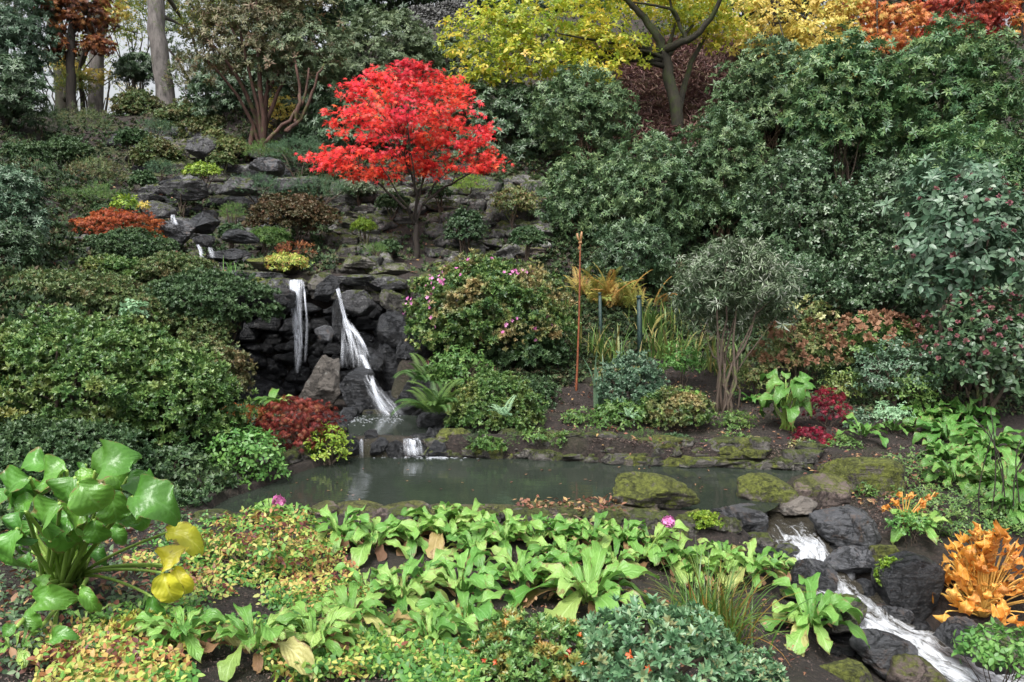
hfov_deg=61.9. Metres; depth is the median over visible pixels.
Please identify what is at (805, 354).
hydrangea bush
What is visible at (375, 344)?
fall rock
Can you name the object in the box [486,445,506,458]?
bank stone
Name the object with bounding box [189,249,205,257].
rockery rock
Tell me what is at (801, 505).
boulder
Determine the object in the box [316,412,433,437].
basin water
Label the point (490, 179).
rockery rock
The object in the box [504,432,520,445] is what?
wall plant
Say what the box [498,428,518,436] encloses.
bank stone
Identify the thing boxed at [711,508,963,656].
stream pebbles
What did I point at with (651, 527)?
rim rock
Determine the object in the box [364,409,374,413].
basin stone
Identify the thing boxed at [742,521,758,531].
stream stone
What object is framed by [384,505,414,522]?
rim rock
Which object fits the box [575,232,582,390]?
garden stake
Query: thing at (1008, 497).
primula plant
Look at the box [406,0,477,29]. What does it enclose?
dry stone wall
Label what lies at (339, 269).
rockery rock
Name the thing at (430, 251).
rockery rock
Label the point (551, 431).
bank stone
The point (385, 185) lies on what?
rockery rock
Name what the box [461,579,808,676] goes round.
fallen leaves
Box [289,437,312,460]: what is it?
bank stone
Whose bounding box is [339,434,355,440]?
basin stone
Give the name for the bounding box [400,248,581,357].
flowering azalea
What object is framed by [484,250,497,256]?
rockery rock
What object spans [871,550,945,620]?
boulder
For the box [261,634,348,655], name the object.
creeping shrub
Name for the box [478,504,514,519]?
edging stone
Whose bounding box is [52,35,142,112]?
woodland tree
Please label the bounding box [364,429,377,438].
basin stone
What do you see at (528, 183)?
rockery rock
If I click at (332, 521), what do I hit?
primula plant
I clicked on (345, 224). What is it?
rockery rock
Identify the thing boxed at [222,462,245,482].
bank stone
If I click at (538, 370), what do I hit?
undergrowth
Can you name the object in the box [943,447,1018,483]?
primula plant
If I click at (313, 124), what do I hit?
rhododendron
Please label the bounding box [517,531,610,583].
primula plant
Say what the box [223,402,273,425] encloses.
orange plant
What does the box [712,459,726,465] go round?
bank stone
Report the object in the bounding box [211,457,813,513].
pond water
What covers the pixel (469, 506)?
edging stone
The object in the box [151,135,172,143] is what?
rockery rock
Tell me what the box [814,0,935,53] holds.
orange tree
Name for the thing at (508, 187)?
rockery rock
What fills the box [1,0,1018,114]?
sky
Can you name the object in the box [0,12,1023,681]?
ground
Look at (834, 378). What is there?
border plant
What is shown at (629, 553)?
primula plant
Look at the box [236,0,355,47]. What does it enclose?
woodland tree
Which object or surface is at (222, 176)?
rockery rock
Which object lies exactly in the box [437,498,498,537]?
primula plant
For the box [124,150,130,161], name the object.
rockery rock
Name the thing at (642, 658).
azalea bush
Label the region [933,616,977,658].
boulder
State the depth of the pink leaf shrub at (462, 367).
10.48 m
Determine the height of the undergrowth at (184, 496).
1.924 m
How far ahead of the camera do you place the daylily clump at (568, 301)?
13.52 m
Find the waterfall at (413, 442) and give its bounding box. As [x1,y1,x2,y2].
[409,438,415,449]
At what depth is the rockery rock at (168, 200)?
17.65 m
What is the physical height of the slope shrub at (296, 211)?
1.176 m
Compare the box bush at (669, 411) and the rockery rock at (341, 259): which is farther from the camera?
the rockery rock at (341, 259)
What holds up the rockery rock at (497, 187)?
on the ground at (922, 546)
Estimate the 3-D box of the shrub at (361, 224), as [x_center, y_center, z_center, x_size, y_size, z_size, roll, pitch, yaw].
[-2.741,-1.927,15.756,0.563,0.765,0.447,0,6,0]
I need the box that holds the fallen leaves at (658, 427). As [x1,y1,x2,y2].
[549,375,840,454]
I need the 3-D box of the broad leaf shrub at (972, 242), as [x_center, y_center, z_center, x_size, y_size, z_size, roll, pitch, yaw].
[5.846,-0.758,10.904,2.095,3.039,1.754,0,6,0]
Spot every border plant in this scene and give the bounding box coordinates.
[516,374,561,409]
[558,406,597,428]
[590,363,616,385]
[656,341,706,387]
[717,409,758,430]
[731,359,784,395]
[815,366,868,402]
[838,407,876,431]
[879,367,940,417]
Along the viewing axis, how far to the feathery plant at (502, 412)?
9.41 m
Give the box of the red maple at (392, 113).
[295,57,513,258]
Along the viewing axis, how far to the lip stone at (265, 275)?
12.77 m
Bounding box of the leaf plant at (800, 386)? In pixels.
[755,368,815,431]
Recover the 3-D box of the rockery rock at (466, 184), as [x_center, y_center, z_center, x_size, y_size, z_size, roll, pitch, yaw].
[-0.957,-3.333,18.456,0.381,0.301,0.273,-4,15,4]
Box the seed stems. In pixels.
[973,410,1023,521]
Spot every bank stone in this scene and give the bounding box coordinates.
[186,475,205,492]
[208,464,231,487]
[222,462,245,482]
[239,452,262,474]
[244,467,255,478]
[260,450,274,470]
[269,449,288,469]
[285,449,302,464]
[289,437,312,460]
[311,437,323,455]
[420,447,437,455]
[422,438,447,446]
[436,429,450,439]
[440,428,470,434]
[441,450,462,457]
[461,452,475,457]
[462,447,480,457]
[474,450,482,457]
[475,449,484,457]
[482,449,493,457]
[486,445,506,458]
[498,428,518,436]
[513,448,538,458]
[528,449,556,460]
[531,428,551,436]
[541,438,551,448]
[548,430,566,436]
[550,452,562,460]
[559,432,583,437]
[562,454,583,459]
[580,432,598,437]
[582,454,598,462]
[590,431,622,439]
[601,453,614,461]
[603,453,640,464]
[623,455,646,465]
[634,437,658,446]
[634,453,651,463]
[646,456,663,465]
[651,446,666,458]
[652,435,682,450]
[662,457,678,466]
[668,455,693,466]
[670,445,681,456]
[677,436,695,446]
[679,457,716,467]
[691,447,708,455]
[707,436,742,451]
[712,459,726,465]
[714,456,736,465]
[717,445,747,456]
[720,451,750,458]
[725,459,749,468]
[738,437,752,450]
[742,448,771,458]
[745,459,756,469]
[749,436,770,451]
[755,459,774,469]
[772,457,792,469]
[781,449,823,463]
[782,464,812,470]
[794,441,828,449]
[794,462,814,469]
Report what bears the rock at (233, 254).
on the ground at (922, 546)
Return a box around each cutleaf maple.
[69,206,167,237]
[255,395,346,453]
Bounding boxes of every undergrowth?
[0,277,287,531]
[431,288,648,395]
[740,309,1023,419]
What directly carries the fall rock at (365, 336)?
on the fall rock at (349, 347)
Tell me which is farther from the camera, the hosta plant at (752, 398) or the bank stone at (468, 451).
the hosta plant at (752, 398)
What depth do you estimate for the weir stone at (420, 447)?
9.35 m
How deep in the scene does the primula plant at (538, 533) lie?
6.47 m
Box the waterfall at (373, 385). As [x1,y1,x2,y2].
[362,356,382,408]
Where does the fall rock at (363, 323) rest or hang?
on the fall rock at (365, 336)
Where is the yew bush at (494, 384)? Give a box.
[443,368,549,433]
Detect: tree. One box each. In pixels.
[0,0,41,51]
[0,0,72,99]
[0,53,57,131]
[33,0,121,114]
[35,57,86,110]
[39,5,98,112]
[49,0,137,113]
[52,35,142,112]
[75,0,147,114]
[91,0,249,107]
[104,46,152,96]
[105,0,177,113]
[126,0,291,94]
[175,0,354,160]
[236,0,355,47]
[246,5,356,143]
[323,0,453,34]
[432,0,759,127]
[440,0,620,19]
[610,0,739,19]
[705,0,834,28]
[714,0,873,84]
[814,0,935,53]
[823,0,977,28]
[903,0,1020,39]
[967,0,1018,29]
[991,0,1023,38]
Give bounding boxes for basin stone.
[332,424,348,434]
[339,416,348,423]
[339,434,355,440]
[340,407,359,416]
[354,402,366,412]
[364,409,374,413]
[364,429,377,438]
[382,406,389,413]
[410,433,430,439]
[411,409,422,415]
[426,427,437,437]
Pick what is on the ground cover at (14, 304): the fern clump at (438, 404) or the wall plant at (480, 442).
the fern clump at (438, 404)
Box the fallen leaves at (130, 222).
[53,145,274,270]
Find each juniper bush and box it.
[24,156,68,179]
[142,117,177,135]
[142,157,180,182]
[221,171,295,203]
[241,139,294,172]
[258,134,345,176]
[281,172,353,204]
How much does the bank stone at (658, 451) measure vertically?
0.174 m
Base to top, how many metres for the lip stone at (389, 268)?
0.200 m
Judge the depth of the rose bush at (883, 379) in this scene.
10.54 m
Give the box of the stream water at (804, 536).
[730,494,1023,681]
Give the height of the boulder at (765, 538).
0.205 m
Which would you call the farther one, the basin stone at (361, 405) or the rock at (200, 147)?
the rock at (200, 147)
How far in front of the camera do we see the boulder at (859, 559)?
6.69 m
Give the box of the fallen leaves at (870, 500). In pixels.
[803,447,949,518]
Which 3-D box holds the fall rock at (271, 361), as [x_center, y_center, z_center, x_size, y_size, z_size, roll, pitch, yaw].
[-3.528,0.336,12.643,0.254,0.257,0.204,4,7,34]
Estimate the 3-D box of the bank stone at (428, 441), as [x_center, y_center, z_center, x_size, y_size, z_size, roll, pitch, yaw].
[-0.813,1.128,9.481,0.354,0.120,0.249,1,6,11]
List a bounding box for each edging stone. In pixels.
[308,500,339,516]
[336,500,383,518]
[376,500,429,517]
[429,503,472,514]
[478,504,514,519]
[521,500,565,514]
[561,500,600,513]
[604,503,659,518]
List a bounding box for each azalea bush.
[0,300,208,449]
[0,414,177,505]
[3,266,153,310]
[74,253,144,279]
[83,226,180,257]
[93,338,258,460]
[98,291,172,349]
[125,250,220,279]
[143,264,285,403]
[149,306,240,416]
[157,332,257,437]
[460,603,616,681]
[560,592,751,681]
[712,643,789,681]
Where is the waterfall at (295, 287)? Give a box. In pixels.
[290,279,301,342]
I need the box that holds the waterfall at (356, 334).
[348,325,364,344]
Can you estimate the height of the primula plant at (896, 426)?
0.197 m
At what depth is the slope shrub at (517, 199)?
16.83 m
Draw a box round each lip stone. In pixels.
[232,270,288,278]
[246,256,295,272]
[259,277,294,289]
[278,255,300,274]
[337,274,374,285]
[343,256,376,268]
[368,262,410,274]
[369,274,406,289]
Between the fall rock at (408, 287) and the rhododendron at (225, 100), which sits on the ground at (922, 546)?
the rhododendron at (225, 100)
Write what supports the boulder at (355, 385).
on the ground at (922, 546)
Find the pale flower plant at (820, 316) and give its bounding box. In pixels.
[783,294,839,370]
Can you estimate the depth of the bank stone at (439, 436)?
9.40 m
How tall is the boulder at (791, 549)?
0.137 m
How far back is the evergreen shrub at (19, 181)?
11.45 m
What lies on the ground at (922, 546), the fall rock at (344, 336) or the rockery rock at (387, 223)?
the rockery rock at (387, 223)
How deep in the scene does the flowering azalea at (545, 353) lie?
11.14 m
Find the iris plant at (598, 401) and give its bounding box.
[584,352,612,407]
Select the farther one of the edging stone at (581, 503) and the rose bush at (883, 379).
the rose bush at (883, 379)
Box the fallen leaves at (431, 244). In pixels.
[337,167,543,275]
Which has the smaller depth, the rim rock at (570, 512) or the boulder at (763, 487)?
the rim rock at (570, 512)
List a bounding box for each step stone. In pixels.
[528,212,537,219]
[530,247,549,254]
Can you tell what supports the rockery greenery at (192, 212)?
on the ground at (922, 546)
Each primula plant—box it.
[0,624,47,668]
[62,603,113,625]
[111,593,159,610]
[123,606,245,662]
[194,603,314,681]
[241,498,286,523]
[266,601,362,657]
[269,502,313,527]
[294,582,391,644]
[299,504,378,551]
[326,561,402,606]
[339,514,418,568]
[356,554,448,613]
[371,513,446,558]
[383,605,479,653]
[391,548,464,597]
[394,586,524,646]
[401,501,468,532]
[403,505,484,559]
[420,545,520,609]
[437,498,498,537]
[443,526,507,569]
[470,508,543,560]
[477,545,562,596]
[489,511,571,553]
[503,540,661,629]
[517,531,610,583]
[539,517,589,549]
[552,511,627,548]
[587,516,655,556]
[605,537,644,576]
[613,519,689,565]
[635,531,718,588]
[651,542,744,588]
[697,538,754,573]
[718,538,787,592]
[746,550,796,580]
[758,572,869,656]
[836,412,888,446]
[875,416,916,434]
[889,507,952,544]
[897,398,952,426]
[906,417,986,446]
[917,439,984,463]
[919,456,995,496]
[937,395,1002,428]
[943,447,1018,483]
[947,421,1023,466]
[963,460,1023,504]
[977,481,1023,526]
[1003,433,1023,455]
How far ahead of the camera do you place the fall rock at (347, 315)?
12.46 m
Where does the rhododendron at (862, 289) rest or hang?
on the ground at (922, 546)
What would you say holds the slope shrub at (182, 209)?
on the ground at (922, 546)
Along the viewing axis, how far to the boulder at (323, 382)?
11.36 m
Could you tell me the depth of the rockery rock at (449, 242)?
16.21 m
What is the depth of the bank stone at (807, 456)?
8.79 m
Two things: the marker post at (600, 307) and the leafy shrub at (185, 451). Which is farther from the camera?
the marker post at (600, 307)
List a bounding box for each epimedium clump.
[184,504,344,584]
[292,571,390,624]
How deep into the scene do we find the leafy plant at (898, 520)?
6.90 m
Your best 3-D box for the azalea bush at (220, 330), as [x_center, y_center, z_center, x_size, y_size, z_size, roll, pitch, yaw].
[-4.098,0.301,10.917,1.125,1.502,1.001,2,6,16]
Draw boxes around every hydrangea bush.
[745,316,854,378]
[820,308,929,384]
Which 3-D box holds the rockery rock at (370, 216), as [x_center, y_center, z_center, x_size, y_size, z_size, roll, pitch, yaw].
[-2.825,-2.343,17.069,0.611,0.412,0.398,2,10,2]
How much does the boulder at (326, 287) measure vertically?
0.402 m
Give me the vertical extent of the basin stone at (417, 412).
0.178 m
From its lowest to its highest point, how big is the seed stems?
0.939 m
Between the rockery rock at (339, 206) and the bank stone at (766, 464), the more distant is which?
the rockery rock at (339, 206)
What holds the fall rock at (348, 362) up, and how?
on the ground at (922, 546)
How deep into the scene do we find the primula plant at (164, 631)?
3.77 m
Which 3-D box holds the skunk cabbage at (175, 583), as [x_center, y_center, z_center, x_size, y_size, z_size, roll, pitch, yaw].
[-1.959,1.125,4.475,1.183,0.516,0.295,5,8,44]
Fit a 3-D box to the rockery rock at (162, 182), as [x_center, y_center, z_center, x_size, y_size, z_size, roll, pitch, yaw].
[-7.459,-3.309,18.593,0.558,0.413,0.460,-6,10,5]
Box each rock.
[51,256,74,265]
[76,246,89,254]
[106,134,129,149]
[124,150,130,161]
[125,193,164,204]
[134,127,170,136]
[136,184,165,195]
[137,161,166,172]
[139,200,175,218]
[143,171,167,182]
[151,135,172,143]
[157,219,194,248]
[158,179,177,185]
[158,179,208,201]
[162,196,177,205]
[166,161,187,173]
[166,203,185,217]
[169,127,183,136]
[171,138,188,148]
[172,246,187,252]
[176,217,190,220]
[178,145,189,161]
[178,174,198,178]
[184,126,202,137]
[184,136,226,159]
[184,204,202,215]
[184,239,215,249]
[188,211,220,234]
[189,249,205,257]
[190,154,204,160]
[190,508,236,521]
[192,234,215,246]
[201,209,219,218]
[205,182,223,194]
[205,198,226,208]
[206,172,236,182]
[207,248,251,262]
[214,176,256,196]
[214,263,230,270]
[215,287,295,310]
[216,316,243,347]
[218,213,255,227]
[221,164,231,171]
[221,229,259,243]
[221,244,241,249]
[223,196,246,207]
[227,208,248,215]
[230,164,250,176]
[230,379,283,407]
[232,256,250,262]
[238,323,262,341]
[242,343,262,353]
[244,245,261,249]
[245,196,259,209]
[247,149,260,159]
[247,351,266,368]
[248,157,284,175]
[248,316,282,331]
[248,371,259,380]
[251,169,275,176]
[253,188,263,195]
[257,175,272,186]
[257,365,288,380]
[259,338,275,353]
[259,378,282,386]
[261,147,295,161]
[261,331,285,344]
[266,355,283,372]
[272,352,307,366]
[273,176,320,194]
[273,340,309,355]
[278,170,294,177]
[279,308,296,314]
[279,316,312,334]
[282,330,313,340]
[282,381,297,396]
[283,389,290,398]
[284,367,310,382]
[291,278,307,290]
[293,303,322,315]
[295,383,304,391]
[296,288,309,302]
[307,272,330,290]
[308,342,325,356]
[308,354,328,368]
[308,411,340,427]
[309,317,330,331]
[310,291,314,298]
[310,334,332,344]
[314,325,334,342]
[319,306,342,315]
[323,340,344,354]
[324,232,339,244]
[324,315,352,327]
[327,201,350,213]
[328,216,356,225]
[328,223,342,228]
[330,228,352,235]
[330,291,342,301]
[331,182,337,195]
[331,353,349,367]
[332,191,361,206]
[332,298,341,340]
[333,262,349,273]
[334,234,358,246]
[334,257,345,264]
[335,245,357,255]
[335,284,349,292]
[338,328,351,341]
[339,221,355,230]
[339,290,375,315]
[339,342,359,353]
[340,370,347,380]
[341,205,351,212]
[342,311,354,317]
[344,211,363,217]
[346,353,351,365]
[348,268,372,274]
[350,286,377,291]
[350,347,384,371]
[351,227,380,234]
[351,316,378,329]
[351,331,374,345]
[352,203,375,214]
[356,233,380,246]
[357,242,375,256]
[359,193,376,204]
[363,213,381,224]
[364,339,379,349]
[366,255,383,265]
[367,303,383,319]
[369,290,380,304]
[372,390,395,408]
[373,189,392,206]
[374,343,397,390]
[375,206,392,214]
[375,215,397,231]
[376,235,401,246]
[376,252,394,263]
[376,381,381,392]
[377,233,401,239]
[377,310,409,347]
[379,180,397,188]
[379,289,406,311]
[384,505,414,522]
[386,186,413,195]
[387,209,411,223]
[390,375,435,414]
[393,289,410,296]
[395,205,413,213]
[396,323,434,364]
[400,175,419,185]
[405,276,415,290]
[409,183,440,197]
[410,199,427,213]
[414,196,437,202]
[415,506,432,517]
[416,409,449,427]
[420,173,432,184]
[423,213,439,223]
[424,200,462,212]
[424,223,445,238]
[424,247,443,257]
[431,259,444,266]
[432,237,443,246]
[437,184,459,199]
[439,174,454,184]
[439,209,467,223]
[440,248,464,259]
[441,232,474,248]
[446,252,463,262]
[452,195,470,204]
[455,188,471,194]
[460,180,472,188]
[464,244,485,257]
[467,190,488,200]
[467,199,486,211]
[467,242,489,250]
[469,187,479,192]
[477,210,485,218]
[478,176,495,184]
[478,181,501,195]
[478,229,492,240]
[479,238,505,248]
[482,217,496,228]
[482,508,504,522]
[484,195,510,201]
[484,210,501,220]
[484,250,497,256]
[486,199,503,211]
[488,229,504,238]
[493,243,520,260]
[495,220,513,230]
[501,177,514,186]
[501,184,516,194]
[501,209,516,219]
[503,228,513,237]
[505,506,533,521]
[507,219,532,226]
[511,174,533,187]
[513,207,530,221]
[518,245,531,257]
[520,179,546,196]
[522,223,553,236]
[523,241,552,248]
[531,207,551,221]
[531,219,559,229]
[533,506,554,522]
[555,508,582,520]
[582,510,603,522]
[601,509,624,524]
[628,508,654,525]
[647,524,660,530]
[651,510,675,524]
[673,525,698,537]
[674,513,703,529]
[702,519,727,531]
[722,516,742,533]
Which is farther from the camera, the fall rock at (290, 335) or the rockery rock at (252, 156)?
the rockery rock at (252, 156)
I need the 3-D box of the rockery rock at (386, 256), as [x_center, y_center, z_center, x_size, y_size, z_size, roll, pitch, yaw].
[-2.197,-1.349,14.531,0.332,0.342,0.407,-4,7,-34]
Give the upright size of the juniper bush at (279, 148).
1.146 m
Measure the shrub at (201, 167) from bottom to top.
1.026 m
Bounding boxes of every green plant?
[108,192,138,210]
[118,298,149,317]
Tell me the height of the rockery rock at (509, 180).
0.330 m
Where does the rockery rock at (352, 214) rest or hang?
on the ground at (922, 546)
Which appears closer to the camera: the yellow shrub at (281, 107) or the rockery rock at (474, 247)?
the rockery rock at (474, 247)
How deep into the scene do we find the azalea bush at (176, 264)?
12.14 m
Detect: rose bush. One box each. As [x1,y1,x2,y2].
[838,334,946,415]
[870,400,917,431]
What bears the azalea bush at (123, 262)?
on the ground at (922, 546)
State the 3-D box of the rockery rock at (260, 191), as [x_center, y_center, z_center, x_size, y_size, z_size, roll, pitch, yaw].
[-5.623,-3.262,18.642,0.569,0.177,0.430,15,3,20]
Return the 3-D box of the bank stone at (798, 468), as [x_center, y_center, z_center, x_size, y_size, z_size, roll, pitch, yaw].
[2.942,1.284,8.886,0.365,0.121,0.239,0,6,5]
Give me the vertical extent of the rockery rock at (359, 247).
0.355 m
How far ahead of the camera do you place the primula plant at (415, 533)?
6.29 m
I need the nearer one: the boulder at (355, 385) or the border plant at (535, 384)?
the border plant at (535, 384)
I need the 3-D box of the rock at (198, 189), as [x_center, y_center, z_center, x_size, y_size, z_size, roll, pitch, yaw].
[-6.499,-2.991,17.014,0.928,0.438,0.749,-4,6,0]
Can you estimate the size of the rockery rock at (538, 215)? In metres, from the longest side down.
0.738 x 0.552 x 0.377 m
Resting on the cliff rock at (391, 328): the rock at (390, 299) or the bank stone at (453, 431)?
the rock at (390, 299)
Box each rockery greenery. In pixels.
[118,125,329,262]
[123,126,287,253]
[326,174,540,265]
[331,166,545,263]
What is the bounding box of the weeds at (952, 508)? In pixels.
[880,441,1023,544]
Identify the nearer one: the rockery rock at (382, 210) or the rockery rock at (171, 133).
the rockery rock at (382, 210)
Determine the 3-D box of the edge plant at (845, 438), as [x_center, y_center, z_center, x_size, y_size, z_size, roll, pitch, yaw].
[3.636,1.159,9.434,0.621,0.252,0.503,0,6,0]
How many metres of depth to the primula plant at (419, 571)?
5.59 m
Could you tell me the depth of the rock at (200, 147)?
19.60 m
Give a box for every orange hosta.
[881,491,938,524]
[932,518,1023,626]
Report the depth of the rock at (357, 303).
11.99 m
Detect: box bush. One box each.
[589,396,649,430]
[594,349,669,410]
[634,384,719,430]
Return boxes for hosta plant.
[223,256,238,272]
[250,388,292,406]
[669,389,706,400]
[734,392,761,402]
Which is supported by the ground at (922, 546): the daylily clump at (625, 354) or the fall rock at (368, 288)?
the daylily clump at (625, 354)
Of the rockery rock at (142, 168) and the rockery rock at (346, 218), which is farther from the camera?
the rockery rock at (142, 168)
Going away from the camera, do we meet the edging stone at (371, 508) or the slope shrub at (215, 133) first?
the edging stone at (371, 508)
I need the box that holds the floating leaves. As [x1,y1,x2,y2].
[291,460,726,505]
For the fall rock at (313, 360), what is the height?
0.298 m
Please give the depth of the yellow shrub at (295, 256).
12.86 m
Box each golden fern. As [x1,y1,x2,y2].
[557,266,615,295]
[585,262,676,307]
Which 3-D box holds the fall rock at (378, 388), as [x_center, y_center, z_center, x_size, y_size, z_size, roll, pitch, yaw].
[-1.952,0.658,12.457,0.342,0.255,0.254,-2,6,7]
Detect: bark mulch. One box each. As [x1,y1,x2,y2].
[0,519,842,681]
[527,365,946,543]
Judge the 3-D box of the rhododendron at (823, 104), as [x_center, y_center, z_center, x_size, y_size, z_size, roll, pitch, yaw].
[6.851,-4.739,17.489,2.926,3.480,2.272,0,6,0]
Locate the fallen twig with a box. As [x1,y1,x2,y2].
[553,514,592,524]
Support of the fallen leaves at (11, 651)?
on the ground at (922, 546)
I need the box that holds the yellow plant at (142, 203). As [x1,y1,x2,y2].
[137,200,151,224]
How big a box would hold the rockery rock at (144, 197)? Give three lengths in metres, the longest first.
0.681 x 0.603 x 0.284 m
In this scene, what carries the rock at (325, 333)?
on the ground at (922, 546)
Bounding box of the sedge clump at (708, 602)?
[612,538,821,664]
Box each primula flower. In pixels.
[255,494,285,543]
[644,515,675,558]
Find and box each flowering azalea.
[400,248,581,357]
[478,309,573,371]
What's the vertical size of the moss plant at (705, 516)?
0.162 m
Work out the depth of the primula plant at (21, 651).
3.56 m
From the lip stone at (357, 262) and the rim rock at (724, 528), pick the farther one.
the lip stone at (357, 262)
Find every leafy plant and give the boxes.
[883,509,932,547]
[951,616,1023,681]
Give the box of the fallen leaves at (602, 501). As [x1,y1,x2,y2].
[513,494,626,511]
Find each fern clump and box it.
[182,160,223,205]
[216,201,247,243]
[245,225,293,256]
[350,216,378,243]
[362,241,390,255]
[390,378,473,415]
[394,353,465,382]
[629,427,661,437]
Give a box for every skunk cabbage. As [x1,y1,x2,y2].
[0,439,180,644]
[77,521,204,618]
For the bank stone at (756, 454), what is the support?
on the ground at (922, 546)
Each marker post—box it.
[598,292,602,346]
[636,295,642,357]
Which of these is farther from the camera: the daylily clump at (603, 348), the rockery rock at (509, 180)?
the rockery rock at (509, 180)
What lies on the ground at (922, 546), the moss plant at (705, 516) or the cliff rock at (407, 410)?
the cliff rock at (407, 410)
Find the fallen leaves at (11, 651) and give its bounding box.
[0,509,218,673]
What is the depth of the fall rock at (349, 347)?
12.43 m
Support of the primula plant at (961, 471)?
on the ground at (922, 546)
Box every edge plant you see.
[719,431,752,437]
[823,433,865,449]
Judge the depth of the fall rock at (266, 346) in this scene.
12.54 m
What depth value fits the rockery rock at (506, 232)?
16.71 m
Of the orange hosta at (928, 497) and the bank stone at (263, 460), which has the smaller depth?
the orange hosta at (928, 497)
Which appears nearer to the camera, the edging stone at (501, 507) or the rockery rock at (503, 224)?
the edging stone at (501, 507)
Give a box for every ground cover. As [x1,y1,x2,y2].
[0,12,1023,388]
[18,507,493,681]
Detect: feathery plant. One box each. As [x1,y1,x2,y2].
[487,395,516,416]
[624,407,638,417]
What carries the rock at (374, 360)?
on the ground at (922, 546)
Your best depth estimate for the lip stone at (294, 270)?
13.23 m
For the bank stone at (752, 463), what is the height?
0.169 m
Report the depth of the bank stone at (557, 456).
9.21 m
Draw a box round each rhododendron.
[178,39,343,116]
[289,77,440,151]
[320,2,450,84]
[414,25,501,76]
[422,66,564,164]
[522,59,641,171]
[525,139,625,245]
[581,118,710,257]
[583,215,682,294]
[665,89,775,244]
[699,31,826,153]
[733,137,859,280]
[734,240,847,318]
[771,19,912,186]
[823,145,938,281]
[825,228,938,331]
[869,9,1023,181]
[892,109,1023,230]
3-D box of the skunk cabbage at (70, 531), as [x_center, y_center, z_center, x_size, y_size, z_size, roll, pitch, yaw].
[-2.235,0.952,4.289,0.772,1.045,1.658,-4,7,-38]
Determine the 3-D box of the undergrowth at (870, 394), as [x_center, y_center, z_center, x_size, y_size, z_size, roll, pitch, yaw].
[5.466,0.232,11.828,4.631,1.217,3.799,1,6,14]
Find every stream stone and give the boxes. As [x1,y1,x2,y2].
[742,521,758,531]
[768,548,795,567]
[844,572,856,580]
[854,652,869,667]
[856,578,876,596]
[876,603,914,623]
[912,622,930,629]
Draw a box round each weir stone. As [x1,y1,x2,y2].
[346,437,362,455]
[370,437,388,455]
[384,440,404,457]
[407,439,426,454]
[424,440,446,456]
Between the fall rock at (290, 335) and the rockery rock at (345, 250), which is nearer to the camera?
the fall rock at (290, 335)
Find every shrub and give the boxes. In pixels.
[0,136,54,165]
[0,161,61,253]
[0,218,49,266]
[9,91,69,133]
[39,132,96,167]
[44,186,90,204]
[52,66,100,110]
[54,100,115,128]
[62,153,131,183]
[76,180,121,204]
[87,201,115,210]
[94,608,206,653]
[105,85,166,114]
[106,46,154,88]
[109,125,154,168]
[127,132,189,167]
[127,169,158,187]
[137,438,223,491]
[147,97,211,129]
[160,48,211,99]
[172,188,189,217]
[175,111,227,138]
[197,421,291,489]
[201,128,224,139]
[205,150,238,171]
[213,134,249,158]
[218,221,245,248]
[241,190,343,252]
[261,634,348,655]
[264,250,312,271]
[268,87,300,131]
[273,240,317,256]
[303,420,354,464]
[337,179,379,205]
[373,189,410,221]
[377,238,403,258]
[403,631,468,661]
[424,344,495,393]
[426,184,453,212]
[443,205,490,257]
[451,172,494,195]
[486,182,540,227]
[507,224,549,268]
[575,31,818,158]
[660,232,808,413]
[873,147,1022,334]
[881,160,1023,395]
[901,283,1023,419]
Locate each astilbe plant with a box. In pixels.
[787,426,835,445]
[801,385,852,426]
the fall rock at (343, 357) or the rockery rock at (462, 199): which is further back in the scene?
the rockery rock at (462, 199)
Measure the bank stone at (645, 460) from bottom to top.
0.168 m
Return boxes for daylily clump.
[559,281,588,315]
[562,314,638,362]
[584,339,673,382]
[624,295,690,334]
[627,315,714,360]
[660,329,751,371]
[700,342,766,377]
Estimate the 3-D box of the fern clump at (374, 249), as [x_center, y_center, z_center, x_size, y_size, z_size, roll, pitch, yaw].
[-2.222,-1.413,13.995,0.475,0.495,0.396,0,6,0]
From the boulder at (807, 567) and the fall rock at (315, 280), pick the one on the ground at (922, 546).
the boulder at (807, 567)
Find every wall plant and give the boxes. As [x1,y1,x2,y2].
[460,429,486,443]
[465,434,507,451]
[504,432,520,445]
[517,425,554,443]
[551,431,571,447]
[619,430,642,438]
[663,431,697,441]
[788,436,820,447]
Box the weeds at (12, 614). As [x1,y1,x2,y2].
[0,502,221,678]
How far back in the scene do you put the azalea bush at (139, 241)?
13.02 m
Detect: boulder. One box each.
[298,355,340,409]
[314,274,340,302]
[339,366,376,408]
[611,471,699,509]
[685,509,700,514]
[719,506,768,531]
[730,503,767,514]
[736,472,798,511]
[747,531,775,548]
[775,543,799,555]
[778,496,817,515]
[779,584,818,601]
[790,558,838,590]
[792,473,851,509]
[809,504,881,549]
[816,593,867,634]
[817,457,905,496]
[820,658,872,681]
[824,546,874,573]
[848,628,918,679]
[869,544,899,561]
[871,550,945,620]
[886,653,948,681]
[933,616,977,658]
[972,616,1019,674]
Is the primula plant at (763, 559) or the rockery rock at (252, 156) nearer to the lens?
the primula plant at (763, 559)
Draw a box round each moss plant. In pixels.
[686,510,723,529]
[852,480,880,497]
[873,556,901,586]
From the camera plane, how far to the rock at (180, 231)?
14.51 m
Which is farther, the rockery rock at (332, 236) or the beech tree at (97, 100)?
the beech tree at (97, 100)
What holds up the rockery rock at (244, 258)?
on the ground at (922, 546)
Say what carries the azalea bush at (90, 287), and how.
on the ground at (922, 546)
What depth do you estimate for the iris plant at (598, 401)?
10.56 m
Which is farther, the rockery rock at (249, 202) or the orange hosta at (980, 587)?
the rockery rock at (249, 202)

